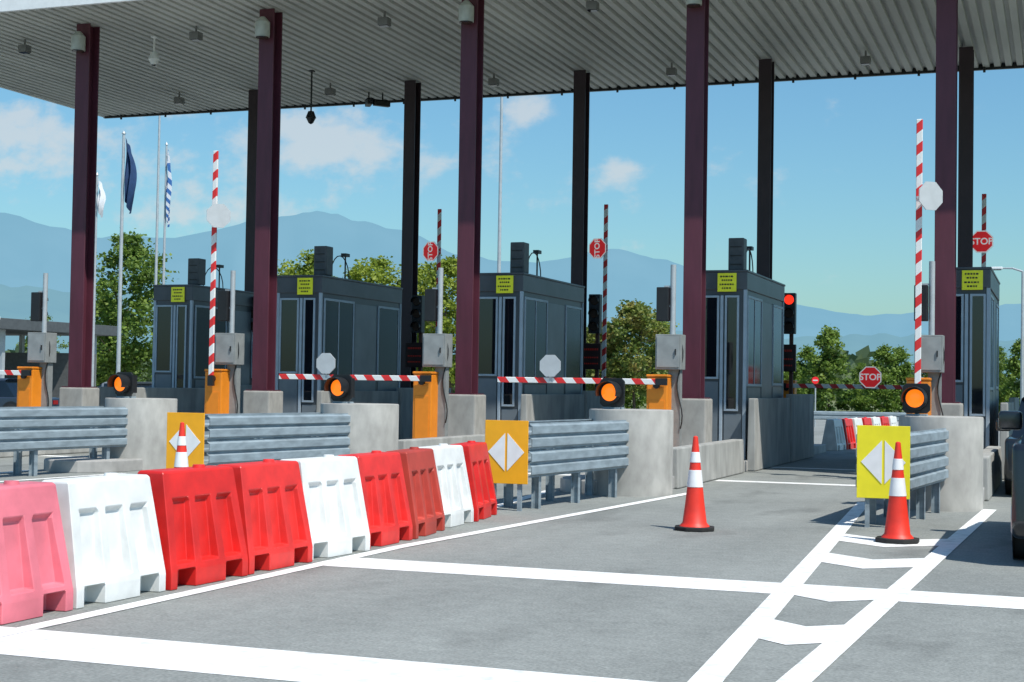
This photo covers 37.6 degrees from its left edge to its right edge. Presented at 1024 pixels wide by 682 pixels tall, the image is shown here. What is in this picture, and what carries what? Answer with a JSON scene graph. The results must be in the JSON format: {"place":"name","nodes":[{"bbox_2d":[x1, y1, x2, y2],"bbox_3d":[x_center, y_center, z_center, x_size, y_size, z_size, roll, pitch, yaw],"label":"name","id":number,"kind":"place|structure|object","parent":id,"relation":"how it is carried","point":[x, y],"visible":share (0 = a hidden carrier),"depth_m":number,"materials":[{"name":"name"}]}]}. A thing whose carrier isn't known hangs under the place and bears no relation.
{"place":"outdoors","nodes":[
{"label":"outdoors","id":0,"kind":"place"},
{"bbox_2d":[44,454,142,472],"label":"pavement","id":1,"kind":"structure","parent":0,"point":[80,464],"depth_m":24.23,"materials":[{"name":"concrete"}]},
{"bbox_2d":[204,151,230,413],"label":"barrier gate","id":2,"kind":"structure","parent":1,"relation":"on","point":[217,382],"depth_m":29.33,"materials":[{"name":"red metal"}]},
{"bbox_2d":[214,270,244,413],"bbox_3d":[-5.576,0.358,29.650,0.500,3.500,0.440,0,-2,20],"label":"signal post","id":3,"kind":"object","parent":1,"relation":"on","point":[229,349],"visible":0.9,"depth_m":29.57,"materials":[{"name":"metal"}]},
{"bbox_2d":[243,8,282,412],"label":"steel column","id":4,"kind":"structure","parent":1,"relation":"on","point":[263,395],"depth_m":30.56,"materials":[{"name":"metal"}]},
{"bbox_2d":[275,246,402,412],"bbox_3d":[-3.783,0.137,33.328,1.090,4.220,4.109,0,-2,20],"label":"toll booth","id":5,"kind":"object","parent":1,"relation":"on","point":[351,327],"visible":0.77,"depth_m":31.91,"materials":[{"name":"metal"}]},
{"bbox_2d":[278,298,298,372],"bbox_3d":[-4.680,-0.112,31.525,0.450,1.580,0.033,0,-2,20],"label":"window","id":6,"kind":"structure","parent":5,"relation":"in","point":[289,307],"depth_m":31.53,"materials":[{"name":"grey glass"}]},
{"bbox_2d":[302,298,315,401],"bbox_3d":[-4.244,0.190,31.355,0.270,2.180,0.033,0,-2,20],"label":"door","id":7,"kind":"structure","parent":5,"relation":"in","point":[309,305],"depth_m":31.35,"materials":[{"name":"grey glass"}]},
{"bbox_2d":[323,298,354,374],"bbox_3d":[-3.694,-0.020,32.065,0.028,1.720,1.420,0,-2,20],"label":"window","id":8,"kind":"structure","parent":5,"relation":"in","point":[339,315],"depth_m":32.10,"materials":[{"name":"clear glass"}]},
{"bbox_2d":[376,306,399,374],"bbox_3d":[-2.836,0.059,34.412,0.028,1.670,1.140,0,-2,20],"label":"window","id":9,"kind":"structure","parent":5,"relation":"in","point":[388,317],"depth_m":34.38,"materials":[{"name":"grey glass"}]},
{"bbox_2d":[400,80,420,387],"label":"steel column","id":10,"kind":"structure","parent":1,"relation":"on","point":[411,180],"depth_m":37.56,"materials":[{"name":"metal"}]},
{"bbox_2d":[405,295,424,370],"bbox_3d":[-2.366,0.630,36.158,0.460,3.450,0.380,0,-2,20],"label":"traffic signal","id":11,"kind":"object","parent":1,"relation":"on","point":[413,353],"visible":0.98,"depth_m":36.12,"materials":[{"name":"black plastic"}]},
{"bbox_2d":[0,284,1019,379],"bbox_3d":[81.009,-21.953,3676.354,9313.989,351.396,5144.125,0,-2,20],"label":"hill","id":12,"kind":"structure","parent":0,"point":[15,302],"depth_m":4733.72,"materials":[{"name":"plant"}]},
{"bbox_2d":[0,211,1020,340],"bbox_3d":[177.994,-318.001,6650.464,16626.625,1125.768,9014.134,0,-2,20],"label":"mountain","id":13,"kind":"structure","parent":0,"point":[31,252],"depth_m":8946.97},
{"bbox_2d":[0,420,1023,681],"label":"road","id":14,"kind":"structure","parent":0,"point":[772,532],"depth_m":10.45,"materials":[{"name":"asphalt"}]},
{"bbox_2d":[0,480,72,624],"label":"water filled barrier","id":15,"kind":"object","parent":14,"relation":"on","point":[35,578],"visible":1,"depth_m":9.45,"materials":[{"name":"pink plastic"}]},
{"bbox_2d":[0,318,116,397],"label":"parking shelter","id":16,"kind":"object","parent":14,"relation":"on","point":[21,328],"visible":0.28,"depth_m":74.14,"materials":[{"name":"metal"}]},
{"bbox_2d":[0,407,127,475],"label":"guardrail","id":17,"kind":"object","parent":14,"relation":"on","point":[35,438],"visible":0.92,"depth_m":23.54,"materials":[{"name":"metal"}]},
{"bbox_2d":[91,172,105,386],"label":"flagpole","id":18,"kind":"object","parent":14,"relation":"on","point":[100,199],"visible":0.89,"depth_m":59.36,"materials":[{"name":"metal"}]},
{"bbox_2d":[42,473,165,608],"bbox_3d":[-2.860,1.339,10.351,0.480,0.846,1.005,0,-2,22],"label":"water filled barrier","id":19,"kind":"object","parent":14,"relation":"on","point":[112,537],"visible":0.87,"depth_m":10.24,"materials":[{"name":"white plastic"}]},
{"bbox_2d":[68,228,178,381],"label":"tree","id":20,"kind":"object","parent":14,"relation":"on","point":[136,252],"visible":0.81,"depth_m":86.31,"materials":[{"name":"green plant"}]},
{"bbox_2d":[116,131,136,372],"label":"flagpole","id":21,"kind":"object","parent":14,"relation":"on","point":[128,183],"visible":0.94,"depth_m":58.96,"materials":[{"name":"metal"}]},
{"bbox_2d":[105,398,176,469],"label":"concrete nose block","id":22,"kind":"structure","parent":14,"relation":"on","point":[146,427],"depth_m":25.05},
{"bbox_2d":[107,372,136,397],"bbox_3d":[-6.600,0.747,25.513,0.370,0.440,0.440,0,-2,27],"label":"warning beacon","id":23,"kind":"object","parent":22,"relation":"on","point":[123,384],"visible":1,"depth_m":25.45,"materials":[{"name":"black plastic"}]},
{"bbox_2d":[162,142,171,284],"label":"flagpole","id":24,"kind":"object","parent":14,"relation":"on","point":[168,188],"visible":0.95,"depth_m":64.17,"materials":[{"name":"metal"}]},
{"bbox_2d":[132,387,204,412],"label":"concrete wall","id":25,"kind":"structure","parent":14,"relation":"on","point":[190,400],"depth_m":34.00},
{"bbox_2d":[166,412,204,467],"bbox_3d":[-4.261,1.482,19.640,0.540,1.090,0.083,0,-2,17],"label":"hazard marker sign","id":26,"kind":"object","parent":14,"relation":"on","point":[194,423],"visible":0.53,"depth_m":19.59,"materials":[{"name":"metal"}]},
{"bbox_2d":[137,464,247,589],"bbox_3d":[-2.444,1.365,11.285,0.480,0.863,1.005,0,-2,23],"label":"water filled barrier","id":27,"kind":"object","parent":14,"relation":"on","point":[199,523],"visible":0.79,"depth_m":11.15,"materials":[{"name":"red plastic"}]},
{"bbox_2d":[218,459,312,574],"bbox_3d":[-2.064,1.400,12.232,0.480,0.863,1.005,0,-2,22],"label":"water filled barrier","id":28,"kind":"object","parent":14,"relation":"on","point":[273,512],"visible":0.8,"depth_m":12.15,"materials":[{"name":"plastic"}]},
{"bbox_2d":[206,413,350,465],"bbox_3d":[-3.256,1.557,21.117,0.168,1.060,3.236,0,-2,29],"label":"guardrail","id":29,"kind":"object","parent":14,"relation":"on","point":[275,429],"visible":0.84,"depth_m":20.91,"materials":[{"name":"metal"}]},
{"bbox_2d":[281,454,369,560],"bbox_3d":[-1.694,1.435,13.181,0.480,0.863,1.005,0,-2,26],"label":"water filled barrier","id":30,"kind":"object","parent":14,"relation":"on","point":[335,505],"visible":0.71,"depth_m":13.13,"materials":[{"name":"white plastic"}]},
{"bbox_2d":[316,391,397,411],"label":"concrete wall","id":31,"kind":"structure","parent":14,"relation":"on","point":[387,397],"depth_m":32.81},
{"bbox_2d":[320,403,398,453],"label":"concrete nose block","id":32,"kind":"structure","parent":14,"relation":"on","point":[374,426],"depth_m":22.55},
{"bbox_2d":[324,374,354,402],"bbox_3d":[-2.623,0.733,22.994,0.370,0.440,0.440,0,-2,27],"label":"warning beacon","id":33,"kind":"object","parent":32,"relation":"on","point":[341,388],"visible":1,"depth_m":22.93,"materials":[{"name":"black plastic"}]},
{"bbox_2d":[342,255,400,286],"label":"tree","id":34,"kind":"object","parent":14,"relation":"on","point":[380,267],"visible":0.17,"depth_m":83.10,"materials":[{"name":"green plant"}]},
{"bbox_2d":[338,450,412,548],"bbox_3d":[-1.347,1.469,14.140,0.480,0.863,1.005,0,-2,21],"label":"water filled barrier","id":35,"kind":"object","parent":14,"relation":"on","point":[388,513],"visible":0.66,"depth_m":14.12,"materials":[{"name":"plastic"}]},
{"bbox_2d":[386,447,444,538],"bbox_3d":[-1.034,1.503,15.111,0.480,0.863,1.005,0,-2,14],"label":"water filled barrier","id":36,"kind":"object","parent":14,"relation":"on","point":[423,491],"visible":0.65,"depth_m":14.97,"materials":[{"name":"red plastic"}]},
{"bbox_2d":[397,388,450,439],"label":"concrete wall","id":37,"kind":"structure","parent":14,"relation":"on","point":[405,399],"depth_m":34.66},
{"bbox_2d":[418,255,456,392],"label":"tree","id":38,"kind":"object","parent":14,"relation":"on","point":[449,265],"visible":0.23,"depth_m":79.31,"materials":[{"name":"green plant"}]},
{"bbox_2d":[398,434,484,449],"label":"concrete wall","id":39,"kind":"structure","parent":14,"relation":"on","point":[416,442],"depth_m":25.33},
{"bbox_2d":[419,443,473,526],"bbox_3d":[-0.796,1.537,16.109,0.480,0.863,1.005,0,-2,19],"label":"water filled barrier","id":40,"kind":"object","parent":14,"relation":"on","point":[452,474],"visible":0.56,"depth_m":16.13,"materials":[{"name":"white plastic"}]},
{"bbox_2d":[450,441,496,521],"bbox_3d":[-0.502,1.571,17.087,0.480,0.863,1.005,1,-2,12],"label":"water filled barrier","id":41,"kind":"object","parent":14,"relation":"on","point":[480,478],"visible":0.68,"depth_m":16.91,"materials":[{"name":"red plastic"}]},
{"bbox_2d":[485,420,528,510],"bbox_3d":[-0.063,1.502,18.105,0.540,1.090,0.083,0,-2,17],"label":"hazard marker sign","id":42,"kind":"object","parent":14,"relation":"on","point":[506,441],"visible":0.78,"depth_m":18.06,"materials":[{"name":"metal"}]},
{"bbox_2d":[0,455,1023,681],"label":"road marking","id":43,"kind":"object","parent":14,"relation":"on","point":[719,665],"visible":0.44,"depth_m":9.21,"materials":[{"name":"paint"}]},
{"bbox_2d":[875,442,919,543],"bbox_3d":[3.850,1.505,14.998,0.416,1.000,0.416,0,-2,20],"label":"traffic cone","id":44,"kind":"object","parent":43,"relation":"on","point":[897,528],"visible":1,"depth_m":14.92,"materials":[{"name":"plastic"}]},
{"bbox_2d":[503,419,593,506],"bbox_3d":[0.477,1.575,19.766,0.166,1.060,3.268,0,-2,26],"label":"guardrail","id":45,"kind":"object","parent":14,"relation":"on","point":[549,491],"visible":0.18,"depth_m":19.74,"materials":[{"name":"metal"}]},
{"bbox_2d":[520,394,583,446],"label":"concrete wall","id":46,"kind":"structure","parent":14,"relation":"on","point":[537,407],"depth_m":30.69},
{"bbox_2d":[528,420,628,508],"bbox_3d":[0.860,1.573,19.504,0.167,1.060,3.024,0,-2,27],"label":"guardrail","id":47,"kind":"object","parent":14,"relation":"on","point":[576,459],"visible":1,"depth_m":19.37,"materials":[{"name":"metal"}]},
{"bbox_2d":[589,408,673,496],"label":"concrete nose block","id":48,"kind":"structure","parent":14,"relation":"on","point":[647,471],"depth_m":20.84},
{"bbox_2d":[595,378,624,408],"bbox_3d":[1.412,0.746,21.306,0.370,0.440,0.440,0,-2,27],"label":"warning beacon","id":49,"kind":"object","parent":48,"relation":"on","point":[610,392],"visible":1,"depth_m":21.24,"materials":[{"name":"black plastic"}]},
{"bbox_2d":[675,436,713,531],"bbox_3d":[1.944,1.509,15.961,0.416,1.000,0.416,1,-2,9],"label":"traffic cone","id":50,"kind":"object","parent":14,"relation":"on","point":[694,517],"visible":1,"depth_m":15.88,"materials":[{"name":"plastic"}]},
{"bbox_2d":[673,439,743,488],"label":"concrete wall","id":51,"kind":"structure","parent":14,"relation":"on","point":[722,458],"depth_m":24.74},
{"bbox_2d":[747,398,789,470],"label":"concrete wall","id":52,"kind":"structure","parent":14,"relation":"on","point":[768,445],"depth_m":28.95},
{"bbox_2d":[786,394,813,461],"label":"concrete wall","id":53,"kind":"structure","parent":14,"relation":"on","point":[801,426],"depth_m":32.54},
{"bbox_2d":[822,418,845,450],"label":"water filled barrier","id":54,"kind":"object","parent":14,"relation":"on","point":[833,439],"visible":0.95,"depth_m":38.07,"materials":[{"name":"white plastic"}]},
{"bbox_2d":[857,425,909,526],"bbox_3d":[4.098,1.501,16.584,0.570,1.130,0.083,0,-2,17],"label":"hazard marker sign","id":55,"kind":"object","parent":14,"relation":"on","point":[875,450],"visible":0.91,"depth_m":16.57,"materials":[{"name":"metal"}]},
{"bbox_2d":[907,428,948,524],"bbox_3d":[4.881,1.585,17.818,0.166,1.060,2.610,0,-2,25],"label":"guardrail","id":56,"kind":"object","parent":14,"relation":"on","point":[932,471],"visible":0.85,"depth_m":17.81,"materials":[{"name":"metal"}]},
{"bbox_2d":[899,415,983,511],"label":"concrete nose block","id":57,"kind":"structure","parent":14,"relation":"on","point":[961,487],"depth_m":19.05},
{"bbox_2d":[900,383,930,415],"bbox_3d":[5.238,0.761,19.480,0.353,0.420,0.420,0,-2,27],"label":"warning beacon","id":58,"kind":"object","parent":57,"relation":"on","point":[915,398],"visible":1,"depth_m":19.42,"materials":[{"name":"orange plastic"}]},
{"bbox_2d":[983,446,1001,500],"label":"concrete wall","id":59,"kind":"structure","parent":14,"relation":"on","point":[992,468],"depth_m":22.37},
{"bbox_2d":[996,397,1023,493],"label":"car","id":60,"kind":"object","parent":14,"relation":"on","point":[1013,438],"visible":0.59,"depth_m":21.89,"materials":[{"name":"black paint"}]},
{"bbox_2d":[998,411,1023,558],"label":"car","id":61,"kind":"object","parent":14,"relation":"on","point":[1010,420],"visible":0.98,"depth_m":13.01,"materials":[{"name":"black paint"}]},
{"bbox_2d":[0,68,1023,315],"label":"sky","id":62,"kind":"structure","parent":0,"point":[844,163],"materials":[{"name":"blue"}]},
{"bbox_2d":[589,204,607,377],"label":"barrier gate","id":63,"kind":"structure","parent":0,"point":[598,247],"depth_m":36.95,"materials":[{"name":"red plastic"}]},
{"bbox_2d":[560,444,825,494],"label":"pavement","id":64,"kind":"structure","parent":0,"point":[565,483],"depth_m":21.53,"materials":[{"name":"concrete"}]},
{"bbox_2d":[497,355,671,409],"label":"barrier gate","id":65,"kind":"structure","parent":64,"relation":"on","point":[659,390],"depth_m":26.51,"materials":[{"name":"red metal"}]},
{"bbox_2d":[655,265,685,446],"bbox_3d":[2.801,0.397,26.586,0.500,3.500,0.440,0,-2,20],"label":"signal post","id":66,"kind":"object","parent":64,"relation":"on","point":[670,351],"visible":0.93,"depth_m":26.49,"materials":[{"name":"metal"}]},
{"bbox_2d":[681,0,712,445],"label":"steel column","id":67,"kind":"structure","parent":64,"relation":"on","point":[697,404],"depth_m":27.46,"materials":[{"name":"metal"}]},
{"bbox_2d":[705,238,784,459],"bbox_3d":[4.595,0.176,30.264,1.090,4.220,4.109,0,-2,20],"label":"toll booth","id":68,"kind":"object","parent":64,"relation":"on","point":[744,339],"visible":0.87,"depth_m":28.42,"materials":[{"name":"metal"}]},
{"bbox_2d":[705,295,719,378],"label":"window","id":69,"kind":"structure","parent":68,"relation":"in","point":[712,301],"depth_m":28.43,"materials":[{"name":"black glass"}]},
{"bbox_2d":[724,295,738,410],"bbox_3d":[4.133,0.229,28.290,0.270,2.180,0.033,0,-2,20],"label":"door","id":70,"kind":"structure","parent":68,"relation":"in","point":[731,341],"depth_m":28.29,"materials":[{"name":"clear glass"}]},
{"bbox_2d":[747,295,762,386],"bbox_3d":[4.683,0.019,29.001,0.028,1.720,1.420,0,-2,20],"label":"window","id":71,"kind":"structure","parent":68,"relation":"in","point":[754,305],"depth_m":28.95,"materials":[{"name":"grey glass"}]},
{"bbox_2d":[772,304,782,385],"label":"window","id":72,"kind":"structure","parent":68,"relation":"in","point":[777,311],"depth_m":31.33,"materials":[{"name":"grey glass"}]},
{"bbox_2d":[756,59,774,278],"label":"steel column","id":73,"kind":"structure","parent":64,"relation":"on","point":[765,169],"depth_m":34.50,"materials":[{"name":"metal"}]},
{"bbox_2d":[784,293,796,393],"bbox_3d":[6.011,0.669,33.094,0.460,3.450,0.380,0,-2,20],"label":"traffic signal","id":74,"kind":"object","parent":64,"relation":"on","point":[790,305],"visible":0.69,"depth_m":33.04,"materials":[{"name":"black plastic"}]},
{"bbox_2d":[624,396,903,411],"bbox_3d":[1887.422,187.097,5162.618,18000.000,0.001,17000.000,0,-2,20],"label":"ground","id":75,"kind":"structure","parent":0,"point":[833,401],"depth_m":125.02,"materials":[{"name":"green plant"}]},
{"bbox_2d":[5,343,1019,401],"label":"woodland","id":76,"kind":"object","parent":75,"relation":"on","point":[864,354],"visible":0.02,"depth_m":235.93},
{"bbox_2d":[591,298,675,408],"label":"tree","id":77,"kind":"object","parent":75,"relation":"on","point":[638,319],"visible":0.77,"depth_m":85.02,"materials":[{"name":"green plant"}]},
{"bbox_2d":[797,325,853,410],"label":"tree","id":78,"kind":"object","parent":75,"relation":"on","point":[829,360],"visible":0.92,"depth_m":93.44,"materials":[{"name":"green plant"}]},
{"bbox_2d":[860,344,902,411],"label":"tree","id":79,"kind":"object","parent":75,"relation":"on","point":[889,374],"visible":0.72,"depth_m":96.68,"materials":[{"name":"green plant"}]},
{"bbox_2d":[999,338,1020,406],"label":"tree","id":80,"kind":"object","parent":75,"relation":"on","point":[1013,364],"visible":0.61,"depth_m":90.66,"materials":[{"name":"green plant"}]},
{"bbox_2d":[783,366,903,397],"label":"barrier gate","id":81,"kind":"structure","parent":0,"point":[869,377],"depth_m":34.71,"materials":[{"name":"red plastic"}]},
{"bbox_2d":[876,487,984,504],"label":"pavement","id":82,"kind":"structure","parent":0,"point":[879,501],"depth_m":20.03,"materials":[{"name":"concrete"}]},
{"bbox_2d":[906,119,942,414],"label":"barrier gate","id":83,"kind":"structure","parent":82,"relation":"on","point":[929,195],"depth_m":24.74,"materials":[{"name":"red plastic"}]},
{"bbox_2d":[914,261,944,415],"bbox_3d":[6.961,0.416,25.064,0.500,3.500,0.440,0,-2,20],"label":"signal post","id":84,"kind":"object","parent":82,"relation":"on","point":[932,353],"visible":0.66,"depth_m":24.97,"materials":[{"name":"metal"}]},
{"bbox_2d":[934,0,962,415],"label":"steel column","id":85,"kind":"structure","parent":82,"relation":"on","point":[946,149],"depth_m":25.94,"materials":[{"name":"metal"}]},
{"bbox_2d":[0,0,1023,119],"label":"toll canopy","id":86,"kind":"object","parent":85,"relation":"on","point":[353,52],"visible":0.87,"depth_m":33.69,"materials":[{"name":"beige metal"}]},
{"bbox_2d":[958,46,973,266],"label":"steel column","id":87,"kind":"structure","parent":82,"relation":"on","point":[965,155],"depth_m":32.97,"materials":[{"name":"metal"}]},
{"bbox_2d":[955,267,999,448],"bbox_3d":[8.717,0.525,28.744,1.020,3.560,4.109,0,-2,20],"label":"toll booth","id":88,"kind":"object","parent":82,"relation":"on","point":[977,348],"visible":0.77,"depth_m":26.82,"materials":[{"name":"metal"}]},
{"bbox_2d":[955,294,963,381],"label":"window","id":89,"kind":"structure","parent":88,"relation":"in","point":[959,297],"depth_m":26.88,"materials":[{"name":"black glass"}]},
{"bbox_2d":[969,294,985,415],"bbox_3d":[8.294,0.248,26.769,0.270,2.180,0.033,0,-2,20],"label":"door","id":90,"kind":"structure","parent":88,"relation":"in","point":[977,302],"depth_m":26.77,"materials":[{"name":"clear glass"}]},
{"bbox_2d":[973,194,992,266],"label":"barrier gate","id":91,"kind":"structure","parent":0,"point":[983,242],"depth_m":33.82,"materials":[{"name":"red plastic"}]},
{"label":"pavement","id":92,"kind":"structure","parent":0,"visible":0},
{"bbox_2d":[279,353,438,438],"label":"barrier gate","id":93,"kind":"structure","parent":92,"relation":"on","point":[425,399],"depth_m":27.87,"materials":[{"name":"orange metal"}]},
{"bbox_2d":[414,396,428,438],"bbox_3d":[-1.674,1.439,27.815,0.280,0.850,0.011,0,-2,20],"label":"door","id":94,"kind":"structure","parent":93,"relation":"in","point":[421,424],"depth_m":27.81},
{"bbox_2d":[422,268,452,436],"bbox_3d":[-1.397,0.377,28.121,0.500,3.500,0.440,0,-2,20],"label":"signal post","id":95,"kind":"object","parent":92,"relation":"on","point":[437,351],"visible":0.95,"depth_m":28.03,"materials":[{"name":"metal"}]},
{"bbox_2d":[448,0,485,435],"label":"steel column","id":96,"kind":"structure","parent":92,"relation":"on","point":[467,408],"depth_m":29.00,"materials":[{"name":"metal"}]},
{"bbox_2d":[478,242,584,420],"bbox_3d":[0.397,0.156,31.799,1.090,4.220,4.109,0,-2,20],"label":"toll booth","id":97,"kind":"object","parent":92,"relation":"on","point":[528,322],"visible":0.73,"depth_m":30.06,"materials":[{"name":"metal"}]},
{"bbox_2d":[478,297,497,375],"bbox_3d":[-0.501,-0.092,29.996,0.450,1.580,0.033,0,-2,20],"label":"window","id":98,"kind":"structure","parent":97,"relation":"in","point":[488,306],"depth_m":29.99,"materials":[{"name":"grey glass"}]},
{"bbox_2d":[501,297,515,406],"bbox_3d":[-0.065,0.210,29.826,0.270,2.180,0.033,0,-2,20],"label":"door","id":99,"kind":"structure","parent":97,"relation":"in","point":[509,303],"depth_m":29.83,"materials":[{"name":"black glass"}]},
{"bbox_2d":[523,297,547,383],"bbox_3d":[0.485,-0.001,30.537,0.028,1.720,1.420,0,-2,20],"label":"window","id":100,"kind":"structure","parent":97,"relation":"in","point":[535,344],"depth_m":30.46,"materials":[{"name":"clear glass"}]},
{"bbox_2d":[564,305,581,377],"bbox_3d":[1.343,0.079,32.883,0.028,1.670,1.140,0,-2,20],"label":"window","id":101,"kind":"structure","parent":97,"relation":"in","point":[573,315],"depth_m":32.88,"materials":[{"name":"grey glass"}]},
{"bbox_2d":[571,70,589,390],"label":"steel column","id":102,"kind":"structure","parent":92,"relation":"on","point":[580,173],"depth_m":36.05,"materials":[{"name":"metal"}]},
{"bbox_2d":[583,294,601,387],"bbox_3d":[1.813,0.649,34.630,0.460,3.450,0.380,0,-2,20],"label":"traffic signal","id":103,"kind":"object","parent":92,"relation":"on","point":[592,355],"visible":0.95,"depth_m":34.59,"materials":[{"name":"black plastic"}]},
{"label":"pavement","id":104,"kind":"structure","parent":0,"visible":0},
{"bbox_2d":[0,367,41,406],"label":"barrier gate","id":105,"kind":"structure","parent":104,"relation":"on","point":[29,380],"depth_m":30.90,"materials":[{"name":"orange metal"}]},
{"bbox_2d":[27,273,56,406],"bbox_3d":[-9.755,0.338,31.179,0.500,3.500,0.440,0,-2,20],"label":"signal post","id":106,"kind":"object","parent":104,"relation":"on","point":[42,348],"visible":0.92,"depth_m":31.10,"materials":[{"name":"metal"}]},
{"bbox_2d":[59,23,99,405],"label":"steel column","id":107,"kind":"structure","parent":104,"relation":"on","point":[78,390],"depth_m":32.10,"materials":[{"name":"metal"}]},
{"bbox_2d":[152,258,276,387],"bbox_3d":[-7.266,0.195,37.050,1.090,4.220,4.109,0,-2,20],"label":"toll booth","id":108,"kind":"object","parent":104,"relation":"on","point":[181,325],"visible":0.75,"depth_m":35.28,"materials":[{"name":"metal"}]},
{"bbox_2d":[155,305,172,371],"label":"window","id":109,"kind":"structure","parent":108,"relation":"in","point":[164,313],"depth_m":35.25,"materials":[{"name":"grey glass"}]},
{"bbox_2d":[175,305,186,387],"bbox_3d":[-7.728,0.248,35.076,0.270,2.180,0.033,0,-2,20],"label":"door","id":110,"kind":"structure","parent":108,"relation":"in","point":[181,316],"depth_m":35.08,"materials":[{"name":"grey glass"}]},
{"bbox_2d":[193,305,226,378],"bbox_3d":[-7.178,0.038,35.787,0.028,1.720,1.420,0,-2,20],"label":"window","id":111,"kind":"structure","parent":108,"relation":"in","point":[201,322],"depth_m":35.47,"materials":[{"name":"grey glass"}]},
{"bbox_2d":[244,90,257,291],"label":"steel column","id":112,"kind":"structure","parent":104,"relation":"on","point":[251,187],"depth_m":39.08,"materials":[{"name":"metal"}]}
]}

